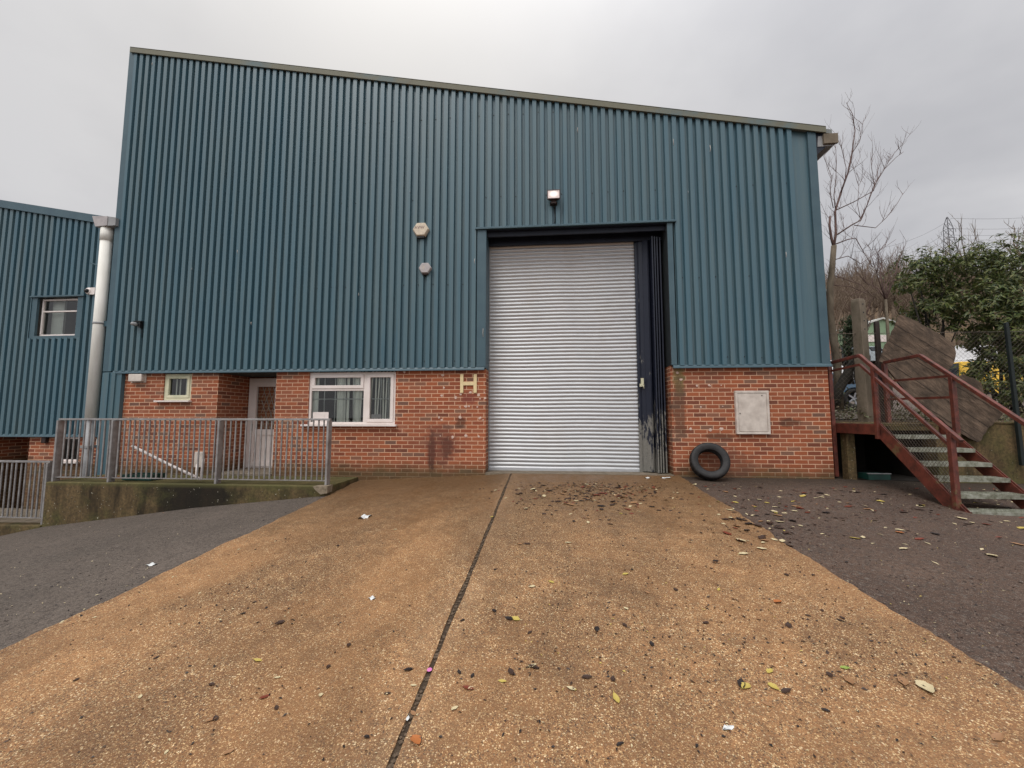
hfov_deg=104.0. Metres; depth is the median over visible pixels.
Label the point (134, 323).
security camera
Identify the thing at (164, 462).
plastic pipe
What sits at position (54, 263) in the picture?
warehouse
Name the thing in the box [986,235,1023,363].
laurel bush
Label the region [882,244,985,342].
laurel bush
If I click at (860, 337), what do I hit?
fence post
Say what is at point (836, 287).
bare tree
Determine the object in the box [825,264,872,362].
bare tree
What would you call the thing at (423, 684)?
driveway joint
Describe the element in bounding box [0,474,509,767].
driveway slab
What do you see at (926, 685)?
fallen leaf
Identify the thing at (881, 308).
bare tree
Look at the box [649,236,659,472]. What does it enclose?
folding door leaf
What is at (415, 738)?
fallen leaf
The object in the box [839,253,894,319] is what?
bare tree
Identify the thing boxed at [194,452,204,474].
outlet box
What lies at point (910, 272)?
bare tree
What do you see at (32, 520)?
walkway
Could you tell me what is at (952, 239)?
power lines
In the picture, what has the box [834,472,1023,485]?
ground
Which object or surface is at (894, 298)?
bare tree
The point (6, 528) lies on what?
retaining wall
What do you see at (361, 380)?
window
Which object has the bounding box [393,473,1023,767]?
driveway slab
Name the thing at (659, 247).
folding door leaf
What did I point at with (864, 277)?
bare tree
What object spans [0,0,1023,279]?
sky
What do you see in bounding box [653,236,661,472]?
folding door leaf
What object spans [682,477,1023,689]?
asphalt yard
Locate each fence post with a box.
[851,298,873,421]
[873,321,885,421]
[1004,322,1023,465]
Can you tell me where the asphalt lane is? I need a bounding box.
[0,488,342,649]
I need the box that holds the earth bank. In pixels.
[836,431,923,481]
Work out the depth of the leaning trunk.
8.20 m
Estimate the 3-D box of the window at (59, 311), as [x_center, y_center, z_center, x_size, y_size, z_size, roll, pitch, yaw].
[-9.823,-1.457,8.817,0.945,0.950,0.210,0,-5,5]
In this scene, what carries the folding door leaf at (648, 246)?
in the warehouse at (652, 299)
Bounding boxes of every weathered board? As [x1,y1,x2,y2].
[879,315,955,369]
[887,359,1002,441]
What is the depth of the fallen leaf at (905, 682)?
2.08 m
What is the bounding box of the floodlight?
[547,189,559,223]
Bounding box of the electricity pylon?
[941,217,957,258]
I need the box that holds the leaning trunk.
[833,290,873,405]
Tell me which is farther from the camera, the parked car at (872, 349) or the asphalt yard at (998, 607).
the parked car at (872, 349)
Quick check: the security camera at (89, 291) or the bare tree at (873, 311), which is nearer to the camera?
the security camera at (89, 291)
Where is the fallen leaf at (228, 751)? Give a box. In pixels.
[222,748,236,754]
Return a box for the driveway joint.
[388,474,511,764]
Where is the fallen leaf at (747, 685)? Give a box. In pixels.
[741,682,750,688]
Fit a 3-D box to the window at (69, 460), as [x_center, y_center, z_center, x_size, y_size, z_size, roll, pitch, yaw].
[-9.361,1.394,8.439,0.570,0.535,0.140,0,-5,5]
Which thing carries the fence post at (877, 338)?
on the hillside
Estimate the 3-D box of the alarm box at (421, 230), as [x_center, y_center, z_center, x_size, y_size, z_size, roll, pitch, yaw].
[-1.780,-3.001,7.830,0.329,0.302,0.096,0,-5,5]
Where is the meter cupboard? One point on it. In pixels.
(752, 412)
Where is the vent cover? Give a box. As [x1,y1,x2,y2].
[128,374,146,382]
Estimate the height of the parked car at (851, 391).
1.420 m
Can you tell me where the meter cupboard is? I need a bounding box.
[734,391,770,433]
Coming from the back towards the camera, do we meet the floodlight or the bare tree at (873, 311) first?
the bare tree at (873, 311)
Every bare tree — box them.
[820,91,912,409]
[825,251,878,345]
[825,260,858,319]
[825,263,880,318]
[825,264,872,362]
[826,267,867,328]
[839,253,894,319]
[840,255,877,306]
[847,253,878,289]
[866,256,904,318]
[868,260,898,316]
[874,247,907,320]
[879,262,929,314]
[885,244,922,293]
[888,257,954,325]
[893,271,935,319]
[912,268,941,331]
[919,242,968,345]
[934,212,1019,329]
[948,216,1023,350]
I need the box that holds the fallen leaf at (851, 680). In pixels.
[843,677,854,683]
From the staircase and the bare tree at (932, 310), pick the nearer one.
the staircase
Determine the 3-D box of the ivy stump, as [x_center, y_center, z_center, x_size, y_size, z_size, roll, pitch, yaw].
[10.116,-1.067,11.987,0.668,2.145,0.703,0,-5,5]
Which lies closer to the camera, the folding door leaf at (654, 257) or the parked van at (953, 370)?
the folding door leaf at (654, 257)
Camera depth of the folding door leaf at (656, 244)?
7.52 m
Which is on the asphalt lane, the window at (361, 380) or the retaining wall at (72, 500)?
the retaining wall at (72, 500)
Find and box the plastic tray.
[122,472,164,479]
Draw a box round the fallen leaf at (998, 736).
[990,731,1005,740]
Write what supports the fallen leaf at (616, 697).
on the driveway slab at (684, 718)
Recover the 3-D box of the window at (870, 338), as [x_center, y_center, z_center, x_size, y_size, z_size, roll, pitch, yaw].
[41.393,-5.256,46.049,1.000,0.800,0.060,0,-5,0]
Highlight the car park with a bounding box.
[835,383,1023,418]
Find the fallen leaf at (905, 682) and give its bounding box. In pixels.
[897,676,908,685]
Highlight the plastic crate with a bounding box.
[858,472,890,479]
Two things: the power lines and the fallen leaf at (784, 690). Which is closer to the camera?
the fallen leaf at (784, 690)
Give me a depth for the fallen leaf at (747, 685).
2.04 m
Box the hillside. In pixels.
[834,287,1023,421]
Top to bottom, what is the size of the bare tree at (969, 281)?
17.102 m
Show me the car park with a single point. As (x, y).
(908, 402)
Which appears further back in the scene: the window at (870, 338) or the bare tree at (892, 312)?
the bare tree at (892, 312)
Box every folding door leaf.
[637,241,647,470]
[642,239,653,471]
[647,239,655,471]
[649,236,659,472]
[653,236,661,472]
[655,237,664,472]
[657,237,667,472]
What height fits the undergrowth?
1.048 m
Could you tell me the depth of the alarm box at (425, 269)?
7.73 m
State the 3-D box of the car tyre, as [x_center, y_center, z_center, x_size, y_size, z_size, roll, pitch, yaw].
[3.424,1.343,6.940,0.643,0.644,0.409,0,-5,5]
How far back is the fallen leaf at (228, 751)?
1.73 m
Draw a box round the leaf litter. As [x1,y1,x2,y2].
[0,475,1023,767]
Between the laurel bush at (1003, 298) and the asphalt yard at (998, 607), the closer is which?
the asphalt yard at (998, 607)
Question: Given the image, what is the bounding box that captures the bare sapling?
[851,231,910,409]
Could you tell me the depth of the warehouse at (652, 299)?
7.86 m
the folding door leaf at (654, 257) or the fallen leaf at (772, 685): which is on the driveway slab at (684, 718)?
the fallen leaf at (772, 685)
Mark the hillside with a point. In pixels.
(948, 336)
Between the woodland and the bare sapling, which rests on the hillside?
the woodland
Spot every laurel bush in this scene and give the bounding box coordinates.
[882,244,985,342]
[938,230,1023,415]
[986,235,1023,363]
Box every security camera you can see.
[84,287,95,294]
[130,321,143,327]
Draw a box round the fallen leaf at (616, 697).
[613,691,619,702]
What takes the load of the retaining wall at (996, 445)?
on the ground at (840, 476)
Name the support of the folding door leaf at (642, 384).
in the warehouse at (652, 299)
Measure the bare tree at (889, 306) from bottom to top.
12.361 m
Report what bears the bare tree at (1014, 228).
on the hillside
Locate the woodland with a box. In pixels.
[825,267,1023,328]
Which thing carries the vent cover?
attached to the warehouse at (652, 299)
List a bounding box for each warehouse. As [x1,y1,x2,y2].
[0,200,118,508]
[94,47,838,480]
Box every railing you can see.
[0,460,52,524]
[51,418,331,484]
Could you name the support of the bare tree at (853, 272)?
on the hillside
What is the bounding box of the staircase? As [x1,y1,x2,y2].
[827,354,1023,516]
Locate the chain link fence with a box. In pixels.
[831,331,1023,421]
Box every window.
[39,298,77,335]
[63,437,79,462]
[153,374,191,401]
[300,371,396,426]
[868,335,873,341]
[880,335,886,341]
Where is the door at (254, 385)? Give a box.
[245,378,276,467]
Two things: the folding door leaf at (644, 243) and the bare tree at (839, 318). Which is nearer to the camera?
the folding door leaf at (644, 243)
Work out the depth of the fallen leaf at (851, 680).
2.08 m
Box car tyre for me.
[689,443,730,479]
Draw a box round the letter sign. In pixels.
[460,374,476,392]
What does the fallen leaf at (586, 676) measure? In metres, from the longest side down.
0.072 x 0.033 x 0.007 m
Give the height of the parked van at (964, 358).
1.950 m
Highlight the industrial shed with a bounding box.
[836,317,895,348]
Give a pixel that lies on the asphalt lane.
(200, 531)
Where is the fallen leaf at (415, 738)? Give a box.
[410,734,420,746]
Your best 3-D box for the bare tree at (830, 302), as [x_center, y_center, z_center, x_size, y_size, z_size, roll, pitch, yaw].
[7.757,-3.044,8.598,2.317,7.173,1.086,0,-5,5]
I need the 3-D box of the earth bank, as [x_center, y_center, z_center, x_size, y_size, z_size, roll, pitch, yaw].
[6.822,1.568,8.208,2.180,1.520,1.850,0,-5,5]
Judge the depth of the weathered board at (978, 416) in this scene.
7.22 m
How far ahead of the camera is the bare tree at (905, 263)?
66.73 m
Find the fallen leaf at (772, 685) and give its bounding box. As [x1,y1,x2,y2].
[768,682,778,689]
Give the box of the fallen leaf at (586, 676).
[582,674,593,677]
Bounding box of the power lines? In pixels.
[857,218,1012,261]
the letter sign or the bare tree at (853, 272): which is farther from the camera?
the bare tree at (853, 272)
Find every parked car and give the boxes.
[832,373,856,407]
[851,346,882,362]
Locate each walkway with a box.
[0,508,40,522]
[81,474,357,491]
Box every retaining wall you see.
[0,522,41,535]
[42,474,334,526]
[836,422,1023,483]
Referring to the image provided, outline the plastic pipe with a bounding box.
[131,445,204,480]
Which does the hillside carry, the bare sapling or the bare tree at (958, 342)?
the bare tree at (958, 342)
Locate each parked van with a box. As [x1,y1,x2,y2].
[949,361,1022,393]
[954,345,996,361]
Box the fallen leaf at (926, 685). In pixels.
[915,680,934,694]
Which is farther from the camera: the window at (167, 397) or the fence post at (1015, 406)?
the window at (167, 397)
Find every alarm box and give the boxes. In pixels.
[413,223,429,238]
[419,263,431,275]
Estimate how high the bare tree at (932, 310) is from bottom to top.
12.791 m
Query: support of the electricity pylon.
on the hillside
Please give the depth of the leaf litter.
2.85 m
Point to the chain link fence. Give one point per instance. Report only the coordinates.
(949, 370)
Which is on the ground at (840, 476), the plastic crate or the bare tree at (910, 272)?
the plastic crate
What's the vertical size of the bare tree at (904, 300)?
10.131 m
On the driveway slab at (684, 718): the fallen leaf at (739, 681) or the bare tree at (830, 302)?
the fallen leaf at (739, 681)
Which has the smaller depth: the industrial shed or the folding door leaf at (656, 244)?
the folding door leaf at (656, 244)
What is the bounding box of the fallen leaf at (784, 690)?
[781,688,791,692]
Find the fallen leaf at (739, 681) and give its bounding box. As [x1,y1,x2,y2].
[737,676,744,687]
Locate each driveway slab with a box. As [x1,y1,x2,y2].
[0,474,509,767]
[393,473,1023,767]
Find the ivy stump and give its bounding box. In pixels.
[837,315,855,384]
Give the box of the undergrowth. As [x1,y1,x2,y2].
[834,387,1023,421]
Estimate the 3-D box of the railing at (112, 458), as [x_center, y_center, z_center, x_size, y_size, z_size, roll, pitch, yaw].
[-5.594,1.153,6.936,5.070,1.109,0.110,0,-5,5]
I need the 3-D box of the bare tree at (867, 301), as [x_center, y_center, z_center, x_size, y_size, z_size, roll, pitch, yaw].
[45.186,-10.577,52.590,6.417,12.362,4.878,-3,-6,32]
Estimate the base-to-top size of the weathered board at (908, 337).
1.219 m
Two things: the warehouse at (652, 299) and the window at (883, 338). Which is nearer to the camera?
the warehouse at (652, 299)
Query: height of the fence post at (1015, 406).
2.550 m
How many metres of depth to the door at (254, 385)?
8.76 m
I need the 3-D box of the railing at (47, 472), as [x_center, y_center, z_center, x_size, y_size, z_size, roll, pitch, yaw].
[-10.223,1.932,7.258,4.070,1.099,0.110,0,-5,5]
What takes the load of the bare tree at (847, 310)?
on the hillside
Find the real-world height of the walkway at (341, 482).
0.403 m
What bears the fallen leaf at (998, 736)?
on the driveway slab at (684, 718)
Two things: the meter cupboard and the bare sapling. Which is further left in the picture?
the meter cupboard
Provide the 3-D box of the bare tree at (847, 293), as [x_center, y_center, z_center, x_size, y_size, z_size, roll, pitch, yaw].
[29.244,-5.892,35.575,4.234,9.839,2.870,-2,-5,20]

